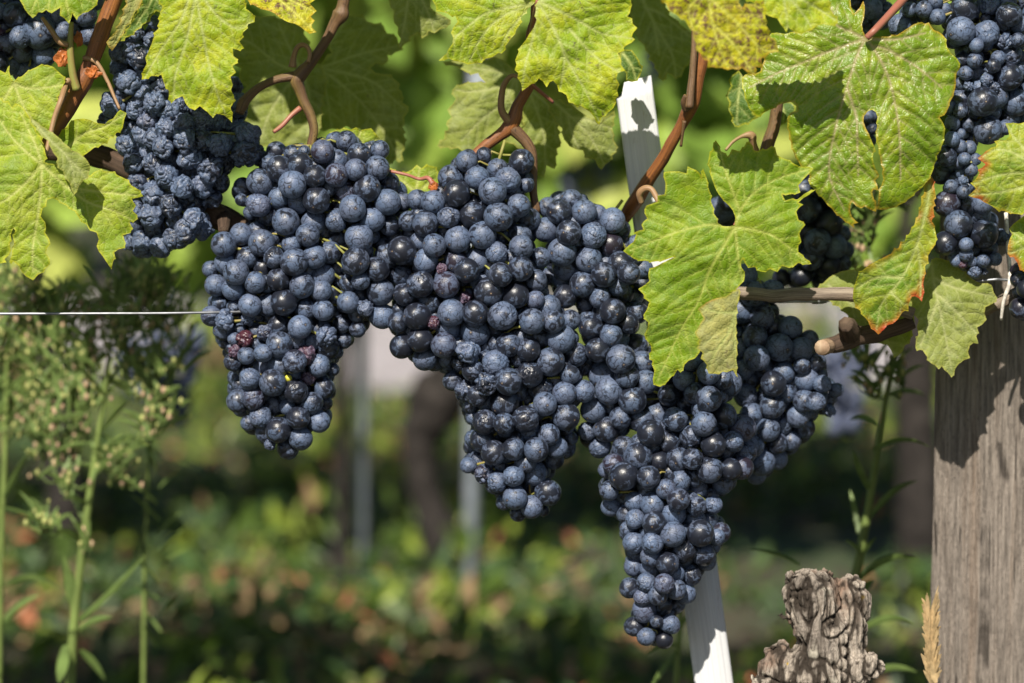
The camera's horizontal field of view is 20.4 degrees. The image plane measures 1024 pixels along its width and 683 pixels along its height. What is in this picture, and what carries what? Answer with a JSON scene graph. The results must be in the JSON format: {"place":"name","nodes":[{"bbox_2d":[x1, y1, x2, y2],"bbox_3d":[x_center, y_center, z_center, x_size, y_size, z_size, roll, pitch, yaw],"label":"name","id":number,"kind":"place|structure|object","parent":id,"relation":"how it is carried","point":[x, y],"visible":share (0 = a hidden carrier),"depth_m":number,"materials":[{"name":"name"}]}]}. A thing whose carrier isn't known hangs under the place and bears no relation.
{"place":"outdoors","nodes":[
{"label":"outdoors","id":0,"kind":"place"},
{"bbox_2d":[56,221,73,227],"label":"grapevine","id":1,"kind":"object","parent":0,"point":[59,226],"depth_m":9.19,"materials":[{"name":"green plant"}]},
{"bbox_2d":[116,299,145,401],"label":"grape bunch","id":2,"kind":"object","parent":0,"point":[131,374],"visible":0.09,"depth_m":2.91,"materials":[{"name":"blue food"}]},
{"bbox_2d":[133,301,206,427],"bbox_3d":[-0.334,0.013,2.759,0.069,0.143,0.056,2,5,17],"label":"grape bunch","id":3,"kind":"object","parent":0,"point":[186,380],"visible":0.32,"depth_m":2.75,"materials":[{"name":"blue food"}]},
{"bbox_2d":[389,0,450,49],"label":"grape leaf","id":4,"kind":"object","parent":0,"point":[422,18],"visible":1,"depth_m":1.80,"materials":[{"name":"green plant"}]},
{"bbox_2d":[0,299,893,390],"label":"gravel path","id":5,"kind":"structure","parent":0,"point":[387,369],"depth_m":6.51,"materials":[{"name":"grey gravel"}]},
{"bbox_2d":[0,148,933,682],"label":"ground","id":6,"kind":"structure","parent":0,"point":[820,544],"depth_m":3.78,"materials":[{"name":"green plant"}]},
{"bbox_2d":[0,255,75,682],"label":"tall weed","id":7,"kind":"object","parent":6,"relation":"on","point":[13,344],"visible":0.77,"depth_m":2.06,"materials":[{"name":"green plant"}]},
{"bbox_2d":[0,251,210,682],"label":"tall weed","id":8,"kind":"object","parent":6,"relation":"on","point":[83,356],"visible":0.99,"depth_m":2.02,"materials":[{"name":"green plant"}]},
{"bbox_2d":[118,3,158,27],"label":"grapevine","id":9,"kind":"object","parent":6,"relation":"on","point":[123,5],"visible":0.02,"depth_m":3.37,"materials":[{"name":"green plant"}]},
{"bbox_2d":[102,257,203,682],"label":"tall weed","id":10,"kind":"object","parent":6,"relation":"on","point":[188,306],"visible":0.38,"depth_m":2.11,"materials":[{"name":"green plant"}]},
{"bbox_2d":[9,0,597,603],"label":"grapevine","id":11,"kind":"object","parent":6,"relation":"on","point":[67,256],"visible":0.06,"depth_m":3.42,"materials":[{"name":"green plant"}]},
{"bbox_2d":[355,330,368,583],"bbox_3d":[-0.186,-0.260,3.491,0.015,1.250,0.015,-1,5,-15],"label":"metal stake","id":12,"kind":"object","parent":6,"relation":"on","point":[362,465],"visible":0.32,"depth_m":3.52,"materials":[{"name":"grey metal"}]},
{"bbox_2d":[5,0,813,597],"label":"grapevine","id":13,"kind":"object","parent":6,"relation":"on","point":[669,92],"visible":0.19,"depth_m":3.43,"materials":[{"name":"green plant"}]},
{"bbox_2d":[54,0,856,600],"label":"grapevine","id":14,"kind":"object","parent":6,"relation":"on","point":[434,414],"visible":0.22,"depth_m":3.44,"materials":[{"name":"green plant"}]},
{"bbox_2d":[0,302,931,682],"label":"ground cover","id":15,"kind":"object","parent":6,"relation":"on","point":[224,576],"visible":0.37,"depth_m":3.38,"materials":[{"name":"green plant"}]},
{"bbox_2d":[463,58,486,597],"bbox_3d":[-0.041,-0.247,3.341,0.039,1.250,0.019,0,5,0],"label":"metal stake","id":16,"kind":"object","parent":6,"relation":"on","point":[471,508],"depth_m":3.37,"materials":[{"name":"grey metal"}]},
{"bbox_2d":[96,0,943,263],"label":"grapevine","id":17,"kind":"object","parent":6,"relation":"on","point":[430,93],"visible":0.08,"depth_m":3.40,"materials":[{"name":"green plant"}]},
{"bbox_2d":[537,50,640,217],"bbox_3d":[0.154,-1.058,9.135,2.149,1.785,0.646,0,5,0],"label":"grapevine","id":18,"kind":"object","parent":6,"relation":"on","point":[544,192],"visible":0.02,"depth_m":9.07,"materials":[{"name":"green plant"}]},
{"bbox_2d":[645,611,685,682],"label":"tall weed","id":19,"kind":"object","parent":6,"relation":"on","point":[676,653],"visible":0.6,"depth_m":1.99,"materials":[{"name":"green plant"}]},
{"bbox_2d":[617,75,732,682],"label":"wooden stake","id":20,"kind":"object","parent":6,"relation":"on","point":[707,637],"visible":0.41,"depth_m":1.80,"materials":[{"name":"white paint"}]},
{"bbox_2d":[629,0,690,80],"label":"grape leaf","id":21,"kind":"object","parent":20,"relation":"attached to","point":[663,36],"visible":0.97,"depth_m":1.84,"materials":[{"name":"green plant"}]},
{"bbox_2d":[524,0,1008,600],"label":"grapevine","id":22,"kind":"object","parent":6,"relation":"on","point":[914,416],"visible":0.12,"depth_m":3.45,"materials":[{"name":"green plant"}]},
{"bbox_2d":[557,159,616,198],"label":"grape bunch","id":23,"kind":"object","parent":22,"relation":"hanging from","point":[606,172],"visible":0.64,"depth_m":3.42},
{"bbox_2d":[638,48,659,85],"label":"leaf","id":24,"kind":"object","parent":22,"relation":"hanging from","point":[649,67],"visible":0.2,"depth_m":3.42,"materials":[{"name":"green plant"}]},
{"bbox_2d":[751,568,885,682],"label":"vine stump","id":25,"kind":"object","parent":6,"relation":"on","point":[827,616],"visible":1,"depth_m":1.76,"materials":[{"name":"wood"}]},
{"bbox_2d":[752,180,930,672],"bbox_3d":[0.228,0.161,1.962,0.129,0.577,0.079,0,5,0],"label":"tall weed","id":26,"kind":"object","parent":6,"relation":"on","point":[869,220],"visible":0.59,"depth_m":1.96,"materials":[{"name":"green plant"}]},
{"bbox_2d":[844,1,951,228],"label":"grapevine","id":27,"kind":"object","parent":6,"relation":"on","point":[881,33],"visible":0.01,"depth_m":3.41,"materials":[{"name":"green plant"}]},
{"bbox_2d":[930,208,1023,682],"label":"wooden post","id":28,"kind":"object","parent":6,"relation":"on","point":[977,573],"visible":0.63,"depth_m":1.85,"materials":[{"name":"brown wood"}]},
{"bbox_2d":[0,278,1007,314],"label":"trellis wire","id":29,"kind":"object","parent":28,"relation":"attached to","point":[238,311],"visible":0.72,"depth_m":1.75,"materials":[{"name":"metal"}]},
{"bbox_2d":[200,130,409,459],"bbox_3d":[-0.128,-0.029,1.778,0.131,0.206,0.074,0,5,0],"label":"grape bunch","id":30,"kind":"object","parent":29,"relation":"hanging from","point":[310,296],"visible":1,"depth_m":1.75,"materials":[{"name":"blue food"}]},
{"bbox_2d":[46,145,281,241],"bbox_3d":[-0.215,-0.090,1.785,0.175,0.075,0.035,0,5,0],"label":"old cane","id":31,"kind":"object","parent":30,"relation":"attached to","point":[223,217],"visible":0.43,"depth_m":1.79,"materials":[{"name":"brown wood"}]},
{"bbox_2d":[97,15,265,258],"bbox_3d":[-0.206,-0.129,1.781,0.106,0.156,0.074,0,5,0],"label":"grape bunch","id":32,"kind":"object","parent":31,"relation":"hanging from","point":[181,160],"visible":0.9,"depth_m":1.76,"materials":[{"name":"blue food"}]},
{"bbox_2d":[141,0,254,121],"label":"grape leaf","id":33,"kind":"object","parent":30,"relation":"attached to","point":[191,59],"visible":1,"depth_m":1.71,"materials":[{"name":"green plant"}]},
{"bbox_2d":[233,15,327,146],"bbox_3d":[-0.150,-0.168,1.839,0.063,0.088,0.009,0,5,0],"label":"grape leaf","id":34,"kind":"object","parent":30,"relation":"attached to","point":[269,43],"visible":0.72,"depth_m":1.84,"materials":[{"name":"green plant"}]},
{"bbox_2d":[235,0,349,154],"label":"vine cane","id":35,"kind":"object","parent":30,"relation":"attached to","point":[296,77],"visible":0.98,"depth_m":1.76,"materials":[{"name":"brown plant"}]},
{"bbox_2d":[330,127,379,142],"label":"grape leaf","id":36,"kind":"object","parent":30,"relation":"attached to","point":[365,135],"visible":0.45,"depth_m":1.78,"materials":[{"name":"green plant"}]},
{"bbox_2d":[320,14,408,163],"bbox_3d":[-0.099,-0.164,1.854,0.062,0.098,0.010,0,5,3],"label":"grape leaf","id":37,"kind":"object","parent":30,"relation":"attached to","point":[361,94],"visible":0.97,"depth_m":1.85,"materials":[{"name":"green plant"}]},
{"bbox_2d":[387,140,594,521],"bbox_3d":[-0.013,-0.006,1.775,0.129,0.238,0.071,0,5,0],"label":"grape bunch","id":38,"kind":"object","parent":29,"relation":"hanging from","point":[486,324],"visible":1,"depth_m":1.75,"materials":[{"name":"blue food"}]},
{"bbox_2d":[390,170,433,183],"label":"dry stalk","id":39,"kind":"object","parent":38,"relation":"on","point":[429,179],"visible":1,"depth_m":1.75,"materials":[{"name":"brown plant"}]},
{"bbox_2d":[390,164,437,193],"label":"grape leaf","id":40,"kind":"object","parent":38,"relation":"attached to","point":[411,184],"visible":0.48,"depth_m":1.79,"materials":[{"name":"green plant"}]},
{"bbox_2d":[428,180,438,189],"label":"dried leaf","id":41,"kind":"object","parent":38,"relation":"on","point":[434,185],"visible":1,"depth_m":1.75,"materials":[{"name":"orange plant"}]},
{"bbox_2d":[438,57,523,150],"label":"grape leaf","id":42,"kind":"object","parent":38,"relation":"attached to","point":[474,121],"visible":0.75,"depth_m":1.83,"materials":[{"name":"green plant"}]},
{"bbox_2d":[473,3,553,211],"bbox_3d":[-0.001,-0.149,1.761,0.057,0.139,0.022,-1,5,-6],"label":"vine cane","id":43,"kind":"object","parent":38,"relation":"attached to","point":[511,119],"visible":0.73,"depth_m":1.76,"materials":[{"name":"brown plant"}]},
{"bbox_2d":[522,89,561,176],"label":"grape leaf","id":44,"kind":"object","parent":38,"relation":"attached to","point":[541,130],"visible":0.78,"depth_m":1.82,"materials":[{"name":"green plant"}]},
{"bbox_2d":[533,189,691,457],"bbox_3d":[0.068,-0.011,1.788,0.109,0.169,0.077,0,5,0],"label":"grape bunch","id":45,"kind":"object","parent":29,"relation":"hanging from","point":[597,276],"visible":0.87,"depth_m":1.76,"materials":[{"name":"blue food"}]},
{"bbox_2d":[544,96,617,169],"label":"grape leaf","id":46,"kind":"object","parent":45,"relation":"attached to","point":[590,137],"visible":0.96,"depth_m":1.81,"materials":[{"name":"green plant"}]},
{"bbox_2d":[619,49,642,81],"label":"grape leaf","id":47,"kind":"object","parent":45,"relation":"attached to","point":[631,65],"visible":0.97,"depth_m":1.76,"materials":[{"name":"green plant"}]},
{"bbox_2d":[621,30,707,222],"bbox_3d":[0.081,-0.140,1.766,0.104,0.171,0.048,5,7,44],"label":"vine cane","id":48,"kind":"object","parent":45,"relation":"attached to","point":[690,104],"visible":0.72,"depth_m":1.75,"materials":[{"name":"brown plant"}]},
{"bbox_2d":[623,141,814,386],"bbox_3d":[0.131,-0.047,1.722,0.106,0.150,0.073,-4,6,-40],"label":"grape leaf","id":49,"kind":"object","parent":45,"relation":"attached to","point":[696,280],"visible":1,"depth_m":1.71,"materials":[{"name":"green plant"}]},
{"bbox_2d":[598,351,756,648],"bbox_3d":[0.103,0.093,1.778,0.100,0.202,0.072,0,5,0],"label":"grape bunch","id":50,"kind":"object","parent":29,"relation":"hanging from","point":[670,478],"visible":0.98,"depth_m":1.76,"materials":[{"name":"blue food"}]},
{"bbox_2d":[888,0,1023,278],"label":"grape bunch","id":51,"kind":"object","parent":29,"relation":"hanging from","point":[985,40],"visible":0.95,"depth_m":1.75,"materials":[{"name":"blue food"}]},
{"bbox_2d":[742,0,959,226],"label":"grape leaf","id":52,"kind":"object","parent":51,"relation":"attached to","point":[840,79],"visible":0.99,"depth_m":1.72,"materials":[{"name":"green plant"}]},
{"bbox_2d":[851,0,891,144],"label":"grape bunch","id":53,"kind":"object","parent":51,"relation":"attached to","point":[875,11],"visible":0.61,"depth_m":1.82,"materials":[{"name":"blue food"}]},
{"bbox_2d":[853,176,937,333],"bbox_3d":[0.235,-0.052,1.743,0.052,0.098,0.011,0,5,0],"label":"grape leaf","id":54,"kind":"object","parent":51,"relation":"attached to","point":[887,288],"visible":1,"depth_m":1.74,"materials":[{"name":"green plant"}]},
{"bbox_2d":[911,257,996,377],"bbox_3d":[0.275,-0.015,1.770,0.054,0.075,0.009,0,5,0],"label":"grape leaf","id":55,"kind":"object","parent":51,"relation":"hanging from","point":[949,313],"visible":0.93,"depth_m":1.77,"materials":[{"name":"green plant"}]},
{"bbox_2d":[968,122,1023,214],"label":"grape leaf","id":56,"kind":"object","parent":51,"relation":"attached to","point":[997,183],"visible":1,"depth_m":1.71,"materials":[{"name":"green plant"}]},
{"bbox_2d":[985,288,1014,316],"bbox_3d":[0.310,-0.026,1.781,0.043,0.026,0.011,0,5,0],"label":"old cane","id":57,"kind":"object","parent":51,"relation":"attached to","point":[992,308],"visible":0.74,"depth_m":1.78,"materials":[{"name":"brown wood"}]},
{"bbox_2d":[1000,212,1011,320],"bbox_3d":[0.307,-0.046,1.767,0.007,0.067,0.013,0,5,0],"label":"tie string","id":58,"kind":"object","parent":51,"relation":"hanging from","point":[1009,284],"visible":0.91,"depth_m":1.77,"materials":[{"name":"white plastic"}]},
{"bbox_2d":[1008,216,1023,271],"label":"grape leaf","id":59,"kind":"object","parent":51,"relation":"attached to","point":[1016,246],"visible":1,"depth_m":1.73,"materials":[{"name":"green plant"}]},
{"bbox_2d":[1009,263,1023,321],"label":"grape bunch","id":60,"kind":"object","parent":51,"relation":"attached to","point":[1016,308],"visible":0.89,"depth_m":1.75,"materials":[{"name":"food"}]},
{"bbox_2d":[707,2,792,270],"bbox_3d":[0.900,-1.079,9.296,2.148,1.801,0.689,0,5,0],"label":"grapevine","id":61,"kind":"object","parent":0,"point":[709,78],"depth_m":9.31,"materials":[{"name":"green plant"}]},
{"bbox_2d":[734,263,843,484],"bbox_3d":[0.171,0.021,1.814,0.079,0.142,0.073,0,5,0],"label":"grape bunch","id":62,"kind":"object","parent":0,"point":[782,366],"visible":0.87,"depth_m":1.79,"materials":[{"name":"blue food"}]},
{"bbox_2d":[726,71,758,127],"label":"grape leaf","id":63,"kind":"object","parent":62,"relation":"attached to","point":[741,112],"visible":0.93,"depth_m":1.78,"materials":[{"name":"green plant"}]},
{"bbox_2d":[725,104,782,150],"bbox_3d":[0.150,-0.126,1.774,0.039,0.056,0.010,-1,5,-12],"label":"vine cane","id":64,"kind":"object","parent":62,"relation":"attached to","point":[771,133],"visible":0.66,"depth_m":1.77,"materials":[{"name":"brown plant"}]},
{"bbox_2d":[711,174,854,287],"bbox_3d":[0.175,-0.079,1.856,0.098,0.093,0.073,0,5,0],"label":"grape bunch","id":65,"kind":"object","parent":62,"relation":"attached to","point":[826,248],"visible":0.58,"depth_m":1.83,"materials":[{"name":"food"}]},
{"bbox_2d":[780,102,795,125],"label":"grape leaf","id":66,"kind":"object","parent":62,"relation":"attached to","point":[789,108],"visible":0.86,"depth_m":1.79,"materials":[{"name":"green plant"}]},
{"bbox_2d":[815,317,915,355],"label":"cut spur","id":67,"kind":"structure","parent":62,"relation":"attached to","point":[851,334],"depth_m":1.77,"materials":[{"name":"brown wood"}]},
{"bbox_2d":[733,287,914,319],"bbox_3d":[0.189,-0.024,1.767,0.122,0.021,0.009,0,5,0],"label":"old cane","id":68,"kind":"object","parent":67,"relation":"on","point":[804,294],"visible":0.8,"depth_m":1.76,"materials":[{"name":"grey wood"}]},
{"bbox_2d":[818,266,914,357],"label":"grape leaf","id":69,"kind":"object","parent":62,"relation":"attached to","point":[895,344],"visible":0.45,"depth_m":1.78,"materials":[{"name":"green plant"}]},
{"bbox_2d":[824,312,874,435],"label":"grape bunch","id":70,"kind":"object","parent":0,"point":[848,405],"visible":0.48,"depth_m":3.01,"materials":[{"name":"blue food"}]},
{"bbox_2d":[921,586,941,682],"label":"grass ear","id":71,"kind":"object","parent":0,"point":[931,657],"depth_m":1.78,"materials":[{"name":"plant"}]},
{"bbox_3d":[-0.007,-0.495,1.894,3.320,0.457,0.355,0,5,0],"label":"vine canopy","id":72,"kind":"object","parent":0,"visible":0},
{"bbox_3d":[-0.013,-0.344,1.708,1.336,0.210,0.161,0,5,0],"label":"vine fringe","id":73,"kind":"object","parent":72,"relation":"hanging from","visible":0},
{"bbox_2d":[0,0,103,79],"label":"grape bunch","id":74,"kind":"object","parent":73,"relation":"hanging from","point":[27,42],"visible":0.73,"depth_m":1.77,"materials":[{"name":"blue food"}]},
{"bbox_2d":[20,0,97,22],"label":"grape leaf","id":75,"kind":"object","parent":74,"relation":"attached to","point":[68,8],"visible":1,"depth_m":1.71,"materials":[{"name":"green plant"}]},
{"bbox_2d":[40,0,122,145],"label":"vine cane","id":76,"kind":"object","parent":73,"relation":"attached to","point":[79,83],"visible":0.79,"depth_m":1.74,"materials":[{"name":"brown plant"}]},
{"bbox_2d":[0,64,64,139],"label":"grape leaf","id":77,"kind":"object","parent":76,"relation":"attached to","point":[34,93],"visible":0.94,"depth_m":1.73,"materials":[{"name":"green plant"}]},
{"bbox_2d":[53,47,67,66],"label":"dried leaf","id":78,"kind":"object","parent":76,"relation":"on","point":[60,57],"visible":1,"depth_m":1.73,"materials":[{"name":"orange plant"}]},
{"bbox_2d":[0,84,142,279],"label":"grape leaf","id":79,"kind":"object","parent":76,"relation":"attached to","point":[101,203],"visible":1,"depth_m":1.72,"materials":[{"name":"green plant"}]},
{"bbox_2d":[73,31,82,47],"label":"dried leaf","id":80,"kind":"object","parent":76,"relation":"attached to","point":[78,39],"visible":1,"depth_m":1.74,"materials":[{"name":"brown plant"}]},
{"bbox_2d":[58,110,126,155],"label":"grape leaf","id":81,"kind":"object","parent":76,"relation":"attached to","point":[82,137],"visible":0.93,"depth_m":1.74,"materials":[{"name":"green plant"}]},
{"bbox_2d":[84,65,102,79],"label":"dried leaf","id":82,"kind":"object","parent":76,"relation":"attached to","point":[92,72],"visible":1,"depth_m":1.73,"materials":[{"name":"orange plant"}]},
{"bbox_2d":[119,0,161,41],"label":"grape leaf","id":83,"kind":"object","parent":76,"relation":"attached to","point":[147,9],"visible":0.59,"depth_m":1.74,"materials":[{"name":"green plant"}]},
{"bbox_2d":[106,0,141,49],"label":"grape leaf","id":84,"kind":"object","parent":73,"relation":"hanging from","point":[130,8],"visible":1,"depth_m":1.72,"materials":[{"name":"green plant"}]},
{"bbox_2d":[248,0,315,33],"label":"grape leaf","id":85,"kind":"object","parent":73,"relation":"attached to","point":[300,13],"visible":1,"depth_m":1.72,"materials":[{"name":"yellow plant"}]},
{"bbox_2d":[433,0,535,63],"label":"grape leaf","id":86,"kind":"object","parent":73,"relation":"hanging from","point":[482,31],"visible":1,"depth_m":1.71,"materials":[{"name":"green plant"}]},
{"bbox_2d":[515,0,636,124],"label":"grape leaf","id":87,"kind":"object","parent":73,"relation":"hanging from","point":[571,49],"visible":1,"depth_m":1.70,"materials":[{"name":"green plant"}]},
{"bbox_2d":[661,0,778,74],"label":"grape leaf","id":88,"kind":"object","parent":73,"relation":"attached to","point":[730,34],"visible":1,"depth_m":1.64,"materials":[{"name":"yellow plant"}]},
{"bbox_2d":[746,0,837,33],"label":"grape leaf","id":89,"kind":"object","parent":73,"relation":"attached to","point":[800,16],"visible":1,"depth_m":1.66,"materials":[{"name":"green plant"}]}
]}

